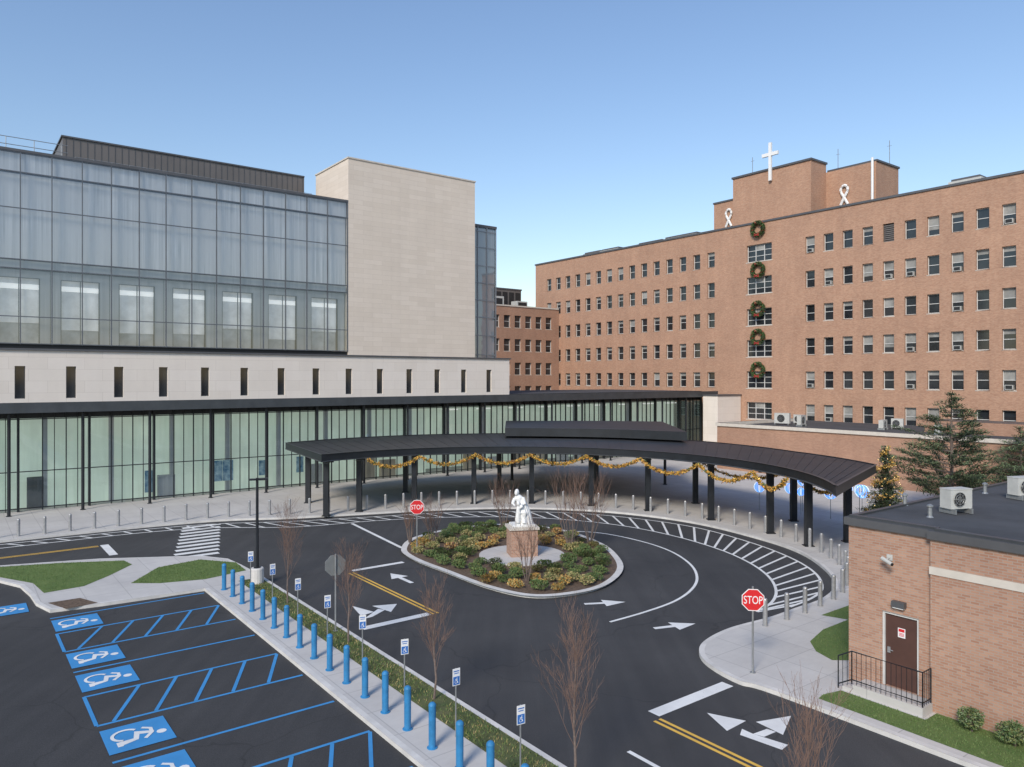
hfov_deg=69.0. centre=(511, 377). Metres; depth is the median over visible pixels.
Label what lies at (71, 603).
tactile paving
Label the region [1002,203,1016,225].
window
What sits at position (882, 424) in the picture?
air conditioner
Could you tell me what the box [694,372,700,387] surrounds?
window
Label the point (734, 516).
bollard
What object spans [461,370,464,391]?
slit window
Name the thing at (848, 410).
window
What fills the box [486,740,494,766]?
blue bollard
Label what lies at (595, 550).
shrub
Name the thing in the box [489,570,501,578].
shrub
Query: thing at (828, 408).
window
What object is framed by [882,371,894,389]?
window
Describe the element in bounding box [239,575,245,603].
blue bollard
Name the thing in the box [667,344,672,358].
window
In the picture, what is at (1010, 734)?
shrub
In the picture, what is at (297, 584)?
parking sign
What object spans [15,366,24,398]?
slit window
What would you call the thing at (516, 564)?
shrub
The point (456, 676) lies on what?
parking sign
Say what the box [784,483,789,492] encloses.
light ball
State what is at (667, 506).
bollard
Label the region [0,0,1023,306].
sky
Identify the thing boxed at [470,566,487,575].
shrub
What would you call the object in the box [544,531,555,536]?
shrub
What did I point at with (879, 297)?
brick hospital building
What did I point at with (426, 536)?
shrub
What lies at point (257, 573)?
street lamp
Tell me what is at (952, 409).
window
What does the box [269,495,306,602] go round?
bare tree
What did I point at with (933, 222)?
window
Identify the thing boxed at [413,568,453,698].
bare tree
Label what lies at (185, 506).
bollard
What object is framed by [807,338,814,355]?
window
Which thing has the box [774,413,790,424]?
air conditioner
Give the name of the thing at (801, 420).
air conditioner
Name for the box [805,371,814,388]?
window
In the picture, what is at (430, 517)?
bare tree
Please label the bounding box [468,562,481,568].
shrub
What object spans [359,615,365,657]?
parking sign
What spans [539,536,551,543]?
shrub
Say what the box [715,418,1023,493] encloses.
brick annex
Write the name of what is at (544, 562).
shrub
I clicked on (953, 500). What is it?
air conditioner
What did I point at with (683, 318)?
window
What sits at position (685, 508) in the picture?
bollard
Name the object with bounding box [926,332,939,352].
window
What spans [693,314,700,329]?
window
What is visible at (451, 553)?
shrub
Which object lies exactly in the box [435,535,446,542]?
shrub
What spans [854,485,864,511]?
light ball
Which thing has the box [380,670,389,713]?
blue bollard
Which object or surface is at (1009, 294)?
window
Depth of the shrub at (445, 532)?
41.35 m
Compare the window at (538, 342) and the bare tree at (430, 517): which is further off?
the window at (538, 342)
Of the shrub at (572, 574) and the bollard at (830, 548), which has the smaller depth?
the shrub at (572, 574)
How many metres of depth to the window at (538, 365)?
113.95 m
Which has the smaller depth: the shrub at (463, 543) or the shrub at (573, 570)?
the shrub at (573, 570)
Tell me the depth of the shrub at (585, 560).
35.19 m
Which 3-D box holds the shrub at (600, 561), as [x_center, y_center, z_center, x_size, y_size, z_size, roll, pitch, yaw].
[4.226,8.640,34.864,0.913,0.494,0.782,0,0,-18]
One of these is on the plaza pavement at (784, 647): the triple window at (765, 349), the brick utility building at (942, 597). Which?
the brick utility building at (942, 597)
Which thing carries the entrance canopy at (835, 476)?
on the plaza pavement at (784, 647)
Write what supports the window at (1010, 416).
in the brick hospital building at (879, 297)
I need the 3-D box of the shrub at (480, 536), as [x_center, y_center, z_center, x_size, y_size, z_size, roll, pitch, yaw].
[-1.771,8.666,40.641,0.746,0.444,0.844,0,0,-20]
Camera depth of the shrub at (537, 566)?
34.04 m
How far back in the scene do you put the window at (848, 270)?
79.20 m
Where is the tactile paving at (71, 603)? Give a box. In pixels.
[50,598,96,608]
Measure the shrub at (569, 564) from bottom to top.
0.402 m
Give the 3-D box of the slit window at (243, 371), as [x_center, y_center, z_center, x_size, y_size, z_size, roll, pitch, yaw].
[-21.125,0.290,58.623,0.600,2.180,0.070,0,0,-37]
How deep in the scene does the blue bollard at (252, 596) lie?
28.32 m
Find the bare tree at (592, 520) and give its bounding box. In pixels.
[565,469,611,543]
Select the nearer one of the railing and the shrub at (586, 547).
the railing
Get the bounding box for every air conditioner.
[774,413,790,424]
[793,414,797,423]
[796,415,806,426]
[878,420,887,429]
[891,418,903,429]
[939,487,972,514]
[1006,476,1023,500]
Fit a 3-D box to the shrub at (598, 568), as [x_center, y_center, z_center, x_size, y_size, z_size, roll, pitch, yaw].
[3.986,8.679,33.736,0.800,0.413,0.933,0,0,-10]
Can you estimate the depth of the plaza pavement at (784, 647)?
49.44 m
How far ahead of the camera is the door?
20.73 m
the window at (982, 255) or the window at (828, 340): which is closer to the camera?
the window at (982, 255)
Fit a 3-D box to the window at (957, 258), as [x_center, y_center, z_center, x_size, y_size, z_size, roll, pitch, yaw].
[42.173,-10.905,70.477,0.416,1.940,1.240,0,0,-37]
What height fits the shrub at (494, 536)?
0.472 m
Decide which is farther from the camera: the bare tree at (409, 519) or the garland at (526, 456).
the garland at (526, 456)
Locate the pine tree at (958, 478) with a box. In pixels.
[881,391,1023,495]
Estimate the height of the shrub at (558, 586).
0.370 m
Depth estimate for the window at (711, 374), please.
93.26 m
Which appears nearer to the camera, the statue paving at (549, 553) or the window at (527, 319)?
the statue paving at (549, 553)
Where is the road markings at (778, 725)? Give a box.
[0,511,823,766]
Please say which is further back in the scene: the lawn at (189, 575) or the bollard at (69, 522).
the bollard at (69, 522)
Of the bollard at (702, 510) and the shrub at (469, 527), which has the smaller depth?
the shrub at (469, 527)
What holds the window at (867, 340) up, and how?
in the brick hospital building at (879, 297)
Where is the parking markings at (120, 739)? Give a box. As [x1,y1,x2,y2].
[0,593,412,766]
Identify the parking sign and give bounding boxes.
[248,551,252,582]
[270,564,274,597]
[295,578,300,614]
[324,595,330,634]
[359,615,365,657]
[401,639,407,686]
[453,668,459,736]
[517,704,524,766]
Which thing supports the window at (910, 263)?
in the brick hospital building at (879, 297)
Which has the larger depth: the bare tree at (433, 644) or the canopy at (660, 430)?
the canopy at (660, 430)
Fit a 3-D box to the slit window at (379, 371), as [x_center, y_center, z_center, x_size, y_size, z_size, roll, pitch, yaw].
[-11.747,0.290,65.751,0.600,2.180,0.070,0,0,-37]
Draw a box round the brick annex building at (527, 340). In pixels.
[496,287,558,390]
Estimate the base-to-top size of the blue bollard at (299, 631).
1.100 m
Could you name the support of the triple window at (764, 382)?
in the brick hospital building at (879, 297)
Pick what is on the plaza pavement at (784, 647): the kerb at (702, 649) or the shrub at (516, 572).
the kerb at (702, 649)
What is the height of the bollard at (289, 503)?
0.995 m
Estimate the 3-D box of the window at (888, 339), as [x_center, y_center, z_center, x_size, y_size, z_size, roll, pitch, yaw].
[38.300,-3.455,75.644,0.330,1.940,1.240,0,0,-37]
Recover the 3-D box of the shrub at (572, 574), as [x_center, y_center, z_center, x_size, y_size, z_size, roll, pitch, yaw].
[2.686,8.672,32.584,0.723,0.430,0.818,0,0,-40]
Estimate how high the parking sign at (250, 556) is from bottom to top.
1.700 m
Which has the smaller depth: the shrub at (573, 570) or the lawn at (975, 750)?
the lawn at (975, 750)
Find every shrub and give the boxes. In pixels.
[410,541,422,547]
[411,545,424,552]
[415,536,425,541]
[423,534,435,539]
[423,549,437,556]
[425,541,439,548]
[434,547,446,553]
[434,553,448,558]
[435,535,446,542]
[436,556,451,564]
[438,530,452,535]
[441,549,456,556]
[444,537,459,542]
[444,542,457,548]
[445,533,456,537]
[447,523,458,530]
[451,526,464,533]
[451,558,466,567]
[452,552,466,558]
[455,546,465,552]
[458,521,473,527]
[458,535,469,540]
[458,541,472,546]
[459,547,476,556]
[461,529,471,535]
[462,525,474,530]
[463,537,477,543]
[467,544,480,549]
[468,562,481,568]
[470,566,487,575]
[473,557,486,563]
[474,521,485,526]
[474,526,488,533]
[474,533,485,540]
[474,541,489,547]
[478,573,494,582]
[485,519,496,524]
[485,523,498,527]
[485,539,499,545]
[486,556,501,565]
[487,533,500,539]
[489,526,502,533]
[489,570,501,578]
[491,562,506,573]
[495,531,506,537]
[497,573,512,582]
[507,561,521,567]
[507,578,524,587]
[508,567,525,578]
[527,572,540,579]
[528,578,549,589]
[531,563,544,570]
[537,559,551,567]
[538,525,547,531]
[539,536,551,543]
[543,572,558,580]
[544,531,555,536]
[544,567,563,575]
[547,561,563,569]
[549,523,559,529]
[551,527,561,533]
[551,582,564,590]
[554,534,564,540]
[555,539,566,545]
[557,573,571,584]
[560,552,576,562]
[562,542,578,550]
[562,561,575,568]
[563,531,576,539]
[566,571,581,581]
[567,568,580,574]
[572,547,585,555]
[574,564,587,571]
[576,574,594,584]
[578,543,592,551]
[578,550,593,557]
[581,557,594,564]
[586,571,602,580]
[588,540,598,546]
[590,548,601,555]
[591,564,608,573]
[592,558,611,566]
[595,544,607,551]
[595,553,610,560]
[956,706,984,731]
[993,719,1023,746]
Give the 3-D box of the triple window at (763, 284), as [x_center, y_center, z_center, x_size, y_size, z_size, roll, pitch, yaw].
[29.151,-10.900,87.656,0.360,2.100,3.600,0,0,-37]
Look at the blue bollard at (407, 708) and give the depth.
18.77 m
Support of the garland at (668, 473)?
hanging from the entrance canopy at (835, 476)
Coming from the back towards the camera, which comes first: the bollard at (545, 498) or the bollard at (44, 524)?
the bollard at (545, 498)
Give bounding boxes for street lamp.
[249,478,267,583]
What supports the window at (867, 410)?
in the brick hospital building at (879, 297)
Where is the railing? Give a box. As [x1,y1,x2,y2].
[838,651,931,707]
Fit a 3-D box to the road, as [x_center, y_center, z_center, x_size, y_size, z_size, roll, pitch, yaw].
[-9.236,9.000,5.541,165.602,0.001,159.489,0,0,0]
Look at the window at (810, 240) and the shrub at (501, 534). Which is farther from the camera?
the window at (810, 240)
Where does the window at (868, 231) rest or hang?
in the brick hospital building at (879, 297)
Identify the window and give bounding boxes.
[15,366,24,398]
[66,366,75,397]
[114,367,122,396]
[159,367,166,396]
[201,367,208,395]
[240,368,247,395]
[278,368,283,394]
[313,368,318,394]
[346,369,350,393]
[377,369,381,393]
[406,369,410,392]
[435,369,438,392]
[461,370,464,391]
[486,370,489,391]
[496,315,498,326]
[496,338,498,350]
[504,315,510,327]
[504,339,510,351]
[514,339,520,351]
[515,316,519,327]
[515,363,519,374]
[525,316,531,328]
[525,340,530,351]
[525,363,530,374]
[536,317,540,328]
[536,340,540,351]
[536,363,540,374]
[546,318,550,329]
[546,340,551,352]
[546,363,550,374]
[666,288,672,302]
[667,259,672,273]
[667,316,672,330]
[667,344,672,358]
[679,286,686,301]
[679,315,685,330]
[680,344,686,358]
[681,257,686,271]
[681,372,685,386]
[681,401,684,415]
[693,255,699,270]
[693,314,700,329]
[693,343,699,358]
[694,285,700,299]
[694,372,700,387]
[694,401,698,415]
[707,283,714,298]
[707,313,714,328]
[708,343,714,357]
[709,252,714,267]
[709,372,714,387]
[746,242,772,263]
[746,307,772,326]
[746,339,772,357]
[746,371,772,388]
[747,402,771,419]
[748,275,772,294]
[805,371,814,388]
[806,270,814,288]
[807,236,814,253]
[807,304,814,321]
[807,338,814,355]
[807,404,814,420]
[823,233,832,251]
[823,268,833,286]
[823,303,833,320]
[823,371,832,388]
[824,337,832,354]
[825,405,832,421]
[842,230,852,248]
[842,336,852,354]
[843,301,852,319]
[844,266,852,284]
[844,371,852,389]
[844,406,852,422]
[862,227,872,245]
[862,299,872,318]
[862,371,872,389]
[863,263,872,282]
[863,335,872,353]
[863,406,872,423]
[882,261,893,280]
[882,334,894,353]
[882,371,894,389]
[883,298,894,316]
[884,407,893,423]
[904,219,916,239]
[904,258,915,277]
[904,296,915,315]
[904,371,916,389]
[906,333,915,352]
[906,407,915,425]
[926,216,939,236]
[926,255,939,275]
[926,294,939,314]
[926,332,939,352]
[928,370,939,390]
[928,408,938,419]
[950,212,963,233]
[951,370,963,390]
[952,252,963,272]
[952,292,963,312]
[952,331,963,351]
[952,409,961,418]
[975,208,989,229]
[975,290,988,310]
[975,370,988,390]
[976,249,988,270]
[977,330,989,350]
[977,410,988,420]
[1001,246,1016,267]
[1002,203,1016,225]
[1002,287,1016,309]
[1002,370,1015,391]
[1003,329,1016,350]
[1003,410,1015,421]
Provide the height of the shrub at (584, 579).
0.464 m
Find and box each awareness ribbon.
[725,208,732,226]
[839,184,848,204]
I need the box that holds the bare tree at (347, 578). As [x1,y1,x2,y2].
[327,537,366,642]
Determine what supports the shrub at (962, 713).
on the lawn at (975, 750)
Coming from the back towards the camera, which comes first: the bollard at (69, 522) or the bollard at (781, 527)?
the bollard at (69, 522)
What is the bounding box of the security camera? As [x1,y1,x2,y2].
[880,554,893,565]
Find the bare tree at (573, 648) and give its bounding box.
[531,587,604,766]
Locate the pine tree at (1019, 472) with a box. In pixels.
[988,426,1023,482]
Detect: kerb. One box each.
[0,507,988,766]
[0,556,566,766]
[401,524,622,595]
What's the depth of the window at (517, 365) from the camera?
111.51 m
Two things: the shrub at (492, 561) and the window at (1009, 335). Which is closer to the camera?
the shrub at (492, 561)
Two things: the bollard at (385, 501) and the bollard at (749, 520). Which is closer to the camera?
the bollard at (749, 520)
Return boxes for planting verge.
[245,579,556,766]
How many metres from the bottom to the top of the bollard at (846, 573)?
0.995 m
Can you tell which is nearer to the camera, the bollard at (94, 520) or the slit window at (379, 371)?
the bollard at (94, 520)
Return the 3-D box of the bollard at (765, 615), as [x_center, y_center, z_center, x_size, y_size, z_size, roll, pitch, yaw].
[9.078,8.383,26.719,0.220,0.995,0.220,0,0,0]
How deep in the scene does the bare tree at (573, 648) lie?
15.96 m
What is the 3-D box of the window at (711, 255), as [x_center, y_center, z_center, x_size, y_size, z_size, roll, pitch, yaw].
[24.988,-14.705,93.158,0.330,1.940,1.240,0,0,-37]
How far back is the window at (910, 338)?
73.95 m
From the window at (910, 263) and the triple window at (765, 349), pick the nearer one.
the window at (910, 263)
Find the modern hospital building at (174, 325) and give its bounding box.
[0,135,717,516]
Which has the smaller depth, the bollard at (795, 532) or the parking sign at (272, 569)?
the parking sign at (272, 569)
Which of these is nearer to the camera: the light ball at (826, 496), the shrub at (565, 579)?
the shrub at (565, 579)
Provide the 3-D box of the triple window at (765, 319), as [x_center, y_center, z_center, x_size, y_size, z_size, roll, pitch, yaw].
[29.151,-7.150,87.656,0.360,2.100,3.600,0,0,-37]
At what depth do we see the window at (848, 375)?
79.20 m
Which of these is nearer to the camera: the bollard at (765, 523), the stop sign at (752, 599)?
the stop sign at (752, 599)
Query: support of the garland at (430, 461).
hanging from the entrance canopy at (835, 476)
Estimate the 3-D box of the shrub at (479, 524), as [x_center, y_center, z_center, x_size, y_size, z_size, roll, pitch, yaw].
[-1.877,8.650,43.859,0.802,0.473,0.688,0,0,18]
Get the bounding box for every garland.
[367,454,419,468]
[419,453,475,466]
[476,453,529,465]
[529,453,586,466]
[586,455,640,467]
[640,457,698,475]
[697,462,754,483]
[700,463,778,479]
[751,471,788,491]
[799,481,831,495]
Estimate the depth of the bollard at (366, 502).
50.19 m
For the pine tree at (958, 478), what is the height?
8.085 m
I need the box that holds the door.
[883,611,918,694]
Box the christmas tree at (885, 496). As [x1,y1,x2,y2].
[856,445,905,510]
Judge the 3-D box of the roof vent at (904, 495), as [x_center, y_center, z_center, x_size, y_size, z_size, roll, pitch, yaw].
[12.527,3.865,23.747,0.200,0.390,0.190,0,0,0]
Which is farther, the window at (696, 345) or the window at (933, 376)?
the window at (696, 345)
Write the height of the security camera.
0.232 m
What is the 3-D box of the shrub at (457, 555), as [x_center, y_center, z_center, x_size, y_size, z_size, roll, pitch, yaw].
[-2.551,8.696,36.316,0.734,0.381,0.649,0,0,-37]
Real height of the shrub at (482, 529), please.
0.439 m
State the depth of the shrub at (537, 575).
32.66 m
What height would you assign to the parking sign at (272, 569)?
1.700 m
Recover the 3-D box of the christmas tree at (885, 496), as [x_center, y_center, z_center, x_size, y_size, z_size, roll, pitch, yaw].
[22.066,6.420,44.034,3.229,4.927,3.354,0,0,0]
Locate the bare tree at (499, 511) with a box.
[486,474,519,530]
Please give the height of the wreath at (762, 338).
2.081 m
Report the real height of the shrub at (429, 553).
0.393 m
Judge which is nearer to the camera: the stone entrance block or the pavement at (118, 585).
the pavement at (118, 585)
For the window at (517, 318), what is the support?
in the brick annex building at (527, 340)
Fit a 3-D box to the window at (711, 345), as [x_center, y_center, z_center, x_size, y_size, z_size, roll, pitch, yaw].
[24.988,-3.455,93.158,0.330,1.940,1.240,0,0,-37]
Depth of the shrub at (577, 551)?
37.03 m
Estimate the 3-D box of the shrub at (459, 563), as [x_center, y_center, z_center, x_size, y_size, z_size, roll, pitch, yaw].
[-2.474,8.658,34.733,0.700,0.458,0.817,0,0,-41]
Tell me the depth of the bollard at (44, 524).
42.47 m
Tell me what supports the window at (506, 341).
in the brick annex building at (527, 340)
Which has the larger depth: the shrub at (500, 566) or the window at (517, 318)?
the window at (517, 318)
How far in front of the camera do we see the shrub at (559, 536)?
40.03 m
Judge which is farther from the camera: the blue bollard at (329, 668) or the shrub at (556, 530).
the shrub at (556, 530)
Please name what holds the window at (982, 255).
in the brick hospital building at (879, 297)
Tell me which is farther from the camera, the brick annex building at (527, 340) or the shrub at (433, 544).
the brick annex building at (527, 340)
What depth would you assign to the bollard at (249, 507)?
47.96 m
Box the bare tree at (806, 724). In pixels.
[766,665,852,766]
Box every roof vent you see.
[902,493,907,505]
[926,504,933,517]
[982,482,987,493]
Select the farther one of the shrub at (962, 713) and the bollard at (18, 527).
the bollard at (18, 527)
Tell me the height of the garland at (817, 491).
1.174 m
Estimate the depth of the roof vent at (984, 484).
26.15 m
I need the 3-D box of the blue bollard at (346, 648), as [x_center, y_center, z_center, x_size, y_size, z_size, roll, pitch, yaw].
[-4.819,8.330,21.710,0.254,1.100,0.260,0,0,-38]
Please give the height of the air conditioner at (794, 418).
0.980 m
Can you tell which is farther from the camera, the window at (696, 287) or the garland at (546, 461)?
the window at (696, 287)
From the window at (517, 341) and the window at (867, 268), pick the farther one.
the window at (517, 341)
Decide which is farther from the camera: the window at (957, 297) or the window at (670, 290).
the window at (670, 290)
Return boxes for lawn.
[0,560,131,592]
[132,559,244,582]
[810,605,848,659]
[819,691,1023,766]
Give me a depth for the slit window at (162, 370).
55.06 m
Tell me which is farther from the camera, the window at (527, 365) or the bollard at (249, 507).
the window at (527, 365)
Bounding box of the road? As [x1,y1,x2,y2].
[0,509,964,766]
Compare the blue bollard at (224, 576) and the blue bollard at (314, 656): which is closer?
the blue bollard at (314, 656)
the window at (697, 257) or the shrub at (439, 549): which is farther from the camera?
the window at (697, 257)
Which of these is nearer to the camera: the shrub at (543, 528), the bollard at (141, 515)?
the shrub at (543, 528)
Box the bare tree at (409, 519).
[393,497,422,542]
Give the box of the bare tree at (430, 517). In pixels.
[414,493,454,540]
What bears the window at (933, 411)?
in the brick hospital building at (879, 297)
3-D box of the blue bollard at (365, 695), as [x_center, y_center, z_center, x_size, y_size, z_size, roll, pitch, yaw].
[-4.093,8.330,20.754,0.260,1.100,0.253,0,0,19]
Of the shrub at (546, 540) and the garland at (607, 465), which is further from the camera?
the garland at (607, 465)
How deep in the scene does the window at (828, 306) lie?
80.90 m
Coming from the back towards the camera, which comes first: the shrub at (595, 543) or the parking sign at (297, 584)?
the shrub at (595, 543)
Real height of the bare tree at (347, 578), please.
3.597 m
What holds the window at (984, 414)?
in the brick hospital building at (879, 297)
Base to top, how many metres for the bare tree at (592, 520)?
4.266 m
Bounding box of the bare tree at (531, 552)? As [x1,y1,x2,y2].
[502,511,547,581]
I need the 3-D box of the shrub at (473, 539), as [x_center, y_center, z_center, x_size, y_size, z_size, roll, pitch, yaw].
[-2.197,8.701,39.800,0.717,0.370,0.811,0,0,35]
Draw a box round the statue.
[505,489,539,556]
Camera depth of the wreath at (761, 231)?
87.19 m
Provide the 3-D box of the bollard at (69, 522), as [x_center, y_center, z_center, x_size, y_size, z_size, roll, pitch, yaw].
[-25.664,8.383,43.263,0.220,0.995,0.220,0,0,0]
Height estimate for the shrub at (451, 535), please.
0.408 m
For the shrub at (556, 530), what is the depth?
42.27 m
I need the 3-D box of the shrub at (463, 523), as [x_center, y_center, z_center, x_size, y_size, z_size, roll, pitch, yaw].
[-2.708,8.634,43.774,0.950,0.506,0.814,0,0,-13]
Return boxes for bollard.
[16,518,20,536]
[42,516,46,533]
[68,514,71,530]
[92,512,95,528]
[117,510,119,525]
[140,508,143,523]
[162,506,165,521]
[184,504,187,519]
[206,502,208,517]
[221,563,226,589]
[227,501,229,516]
[230,569,235,596]
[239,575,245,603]
[248,500,250,515]
[249,582,255,611]
[259,589,266,619]
[268,500,270,514]
[271,597,277,628]
[283,605,290,637]
[288,499,290,513]
[296,614,303,648]
[308,498,310,512]
[310,623,317,659]
[325,634,333,671]
[342,645,350,684]
[347,496,349,510]
[360,657,369,698]
[365,495,368,509]
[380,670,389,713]
[384,494,386,508]
[402,493,404,507]
[402,685,412,730]
[427,702,437,750]
[455,491,458,504]
[455,720,464,766]
[473,490,475,503]
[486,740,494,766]
[491,490,493,503]
[544,490,546,504]
[632,495,634,509]
[649,497,651,511]
[666,498,669,513]
[684,501,686,515]
[701,503,703,518]
[717,506,719,521]
[733,509,735,524]
[748,512,751,528]
[762,598,767,626]
[764,515,766,532]
[779,519,782,536]
[784,592,789,619]
[794,523,797,541]
[802,586,807,613]
[808,528,811,546]
[817,580,822,606]
[820,533,823,552]
[829,538,832,558]
[831,574,836,599]
[837,544,841,564]
[840,568,845,592]
[843,550,847,568]
[845,562,848,585]
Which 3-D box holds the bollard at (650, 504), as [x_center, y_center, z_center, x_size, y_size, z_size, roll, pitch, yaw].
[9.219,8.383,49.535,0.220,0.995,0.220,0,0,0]
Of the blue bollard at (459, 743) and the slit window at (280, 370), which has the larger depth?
the slit window at (280, 370)
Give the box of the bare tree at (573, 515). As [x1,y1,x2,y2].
[541,458,588,545]
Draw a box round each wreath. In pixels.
[750,220,765,237]
[750,261,764,278]
[750,300,764,317]
[750,328,765,345]
[750,361,764,378]
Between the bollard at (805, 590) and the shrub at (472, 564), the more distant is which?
the shrub at (472, 564)
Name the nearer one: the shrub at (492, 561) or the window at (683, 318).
the shrub at (492, 561)
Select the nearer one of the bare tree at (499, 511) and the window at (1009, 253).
the bare tree at (499, 511)
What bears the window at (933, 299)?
in the brick hospital building at (879, 297)
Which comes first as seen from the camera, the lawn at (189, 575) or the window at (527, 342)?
the lawn at (189, 575)
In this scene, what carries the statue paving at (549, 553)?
on the island bed
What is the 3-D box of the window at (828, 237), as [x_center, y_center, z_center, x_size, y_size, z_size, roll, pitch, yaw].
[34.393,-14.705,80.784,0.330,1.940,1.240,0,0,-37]
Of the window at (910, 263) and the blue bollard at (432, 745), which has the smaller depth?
the blue bollard at (432, 745)
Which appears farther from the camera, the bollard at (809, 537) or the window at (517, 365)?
the window at (517, 365)
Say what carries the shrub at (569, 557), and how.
on the island bed
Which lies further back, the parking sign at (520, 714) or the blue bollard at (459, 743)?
the blue bollard at (459, 743)
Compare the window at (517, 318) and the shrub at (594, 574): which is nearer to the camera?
the shrub at (594, 574)
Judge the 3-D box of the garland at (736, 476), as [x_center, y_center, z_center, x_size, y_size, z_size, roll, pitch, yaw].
[15.234,6.151,49.530,0.510,1.304,8.120,0,0,-34]
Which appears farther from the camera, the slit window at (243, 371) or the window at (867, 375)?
the window at (867, 375)
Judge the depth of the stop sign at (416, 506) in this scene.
37.67 m
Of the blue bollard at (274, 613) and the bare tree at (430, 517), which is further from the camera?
the bare tree at (430, 517)
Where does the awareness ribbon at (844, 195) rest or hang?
attached to the brick hospital building at (879, 297)
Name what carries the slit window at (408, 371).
in the modern hospital building at (174, 325)
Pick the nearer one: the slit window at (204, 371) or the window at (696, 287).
the slit window at (204, 371)
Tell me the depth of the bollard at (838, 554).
35.40 m
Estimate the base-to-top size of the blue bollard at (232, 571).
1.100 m
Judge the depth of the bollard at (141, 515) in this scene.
45.28 m
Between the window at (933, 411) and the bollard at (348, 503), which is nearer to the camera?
the bollard at (348, 503)
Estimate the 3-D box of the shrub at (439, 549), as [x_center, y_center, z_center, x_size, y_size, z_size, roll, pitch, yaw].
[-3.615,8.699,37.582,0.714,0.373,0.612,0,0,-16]
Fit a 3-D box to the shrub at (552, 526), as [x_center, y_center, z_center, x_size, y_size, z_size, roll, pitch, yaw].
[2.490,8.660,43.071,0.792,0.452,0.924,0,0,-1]
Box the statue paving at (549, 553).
[479,545,563,565]
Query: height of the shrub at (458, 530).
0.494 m
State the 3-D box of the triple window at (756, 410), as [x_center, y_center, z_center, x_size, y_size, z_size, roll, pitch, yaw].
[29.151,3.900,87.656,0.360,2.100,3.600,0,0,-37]
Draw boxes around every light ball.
[754,482,763,509]
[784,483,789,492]
[797,480,803,511]
[797,488,803,513]
[824,494,835,518]
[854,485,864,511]
[855,485,868,497]
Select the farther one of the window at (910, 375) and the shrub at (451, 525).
the window at (910, 375)
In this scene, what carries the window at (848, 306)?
in the brick hospital building at (879, 297)
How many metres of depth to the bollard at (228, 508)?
47.60 m
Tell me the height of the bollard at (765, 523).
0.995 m
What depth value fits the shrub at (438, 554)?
36.14 m
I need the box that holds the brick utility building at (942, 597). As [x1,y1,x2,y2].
[844,481,1023,738]
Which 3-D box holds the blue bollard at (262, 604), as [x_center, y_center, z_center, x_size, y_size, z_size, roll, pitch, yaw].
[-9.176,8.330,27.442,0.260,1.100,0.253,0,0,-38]
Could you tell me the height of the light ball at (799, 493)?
1.747 m
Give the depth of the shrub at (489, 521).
44.44 m
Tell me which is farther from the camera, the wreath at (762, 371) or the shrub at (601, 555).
the wreath at (762, 371)
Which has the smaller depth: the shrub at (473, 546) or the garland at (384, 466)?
the shrub at (473, 546)
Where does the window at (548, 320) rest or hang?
in the brick annex building at (527, 340)
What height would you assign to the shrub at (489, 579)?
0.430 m
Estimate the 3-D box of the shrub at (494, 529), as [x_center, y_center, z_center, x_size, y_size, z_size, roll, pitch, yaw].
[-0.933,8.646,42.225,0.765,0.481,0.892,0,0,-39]
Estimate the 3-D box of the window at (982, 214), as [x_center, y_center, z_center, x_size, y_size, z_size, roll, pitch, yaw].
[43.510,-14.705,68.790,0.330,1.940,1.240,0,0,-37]
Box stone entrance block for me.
[702,394,741,441]
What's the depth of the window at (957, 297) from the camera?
70.53 m
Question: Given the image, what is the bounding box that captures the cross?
[762,142,778,180]
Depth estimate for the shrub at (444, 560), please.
35.25 m
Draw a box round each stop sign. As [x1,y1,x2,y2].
[325,554,344,631]
[410,499,423,553]
[742,586,763,673]
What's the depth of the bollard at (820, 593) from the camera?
28.98 m
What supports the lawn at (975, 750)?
on the plaza pavement at (784, 647)
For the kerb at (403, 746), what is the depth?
22.38 m
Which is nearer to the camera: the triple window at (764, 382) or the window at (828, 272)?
the window at (828, 272)
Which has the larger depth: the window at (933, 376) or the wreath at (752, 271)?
the wreath at (752, 271)
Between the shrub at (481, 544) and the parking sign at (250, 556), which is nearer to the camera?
the parking sign at (250, 556)
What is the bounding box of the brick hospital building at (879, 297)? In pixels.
[535,140,1023,440]
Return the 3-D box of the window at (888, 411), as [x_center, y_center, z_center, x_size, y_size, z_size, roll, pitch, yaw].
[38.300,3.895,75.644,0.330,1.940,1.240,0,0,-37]
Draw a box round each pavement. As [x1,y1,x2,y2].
[0,457,1003,766]
[0,556,551,766]
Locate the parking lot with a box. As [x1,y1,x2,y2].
[0,591,417,766]
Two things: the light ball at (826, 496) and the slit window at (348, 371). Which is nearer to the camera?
the light ball at (826, 496)
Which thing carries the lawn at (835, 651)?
on the plaza pavement at (784, 647)
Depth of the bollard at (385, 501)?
50.62 m
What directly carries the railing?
on the landing
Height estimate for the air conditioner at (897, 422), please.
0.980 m
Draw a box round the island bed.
[407,525,616,597]
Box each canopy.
[285,433,876,546]
[505,421,686,484]
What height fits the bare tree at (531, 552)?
3.219 m
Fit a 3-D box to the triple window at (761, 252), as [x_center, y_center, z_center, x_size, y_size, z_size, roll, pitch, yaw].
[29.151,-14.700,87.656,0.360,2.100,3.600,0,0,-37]
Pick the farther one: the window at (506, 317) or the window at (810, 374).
the window at (506, 317)
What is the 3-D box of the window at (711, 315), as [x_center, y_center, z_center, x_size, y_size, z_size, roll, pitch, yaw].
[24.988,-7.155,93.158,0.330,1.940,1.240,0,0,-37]
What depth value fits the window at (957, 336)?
70.51 m
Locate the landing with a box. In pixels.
[842,679,932,717]

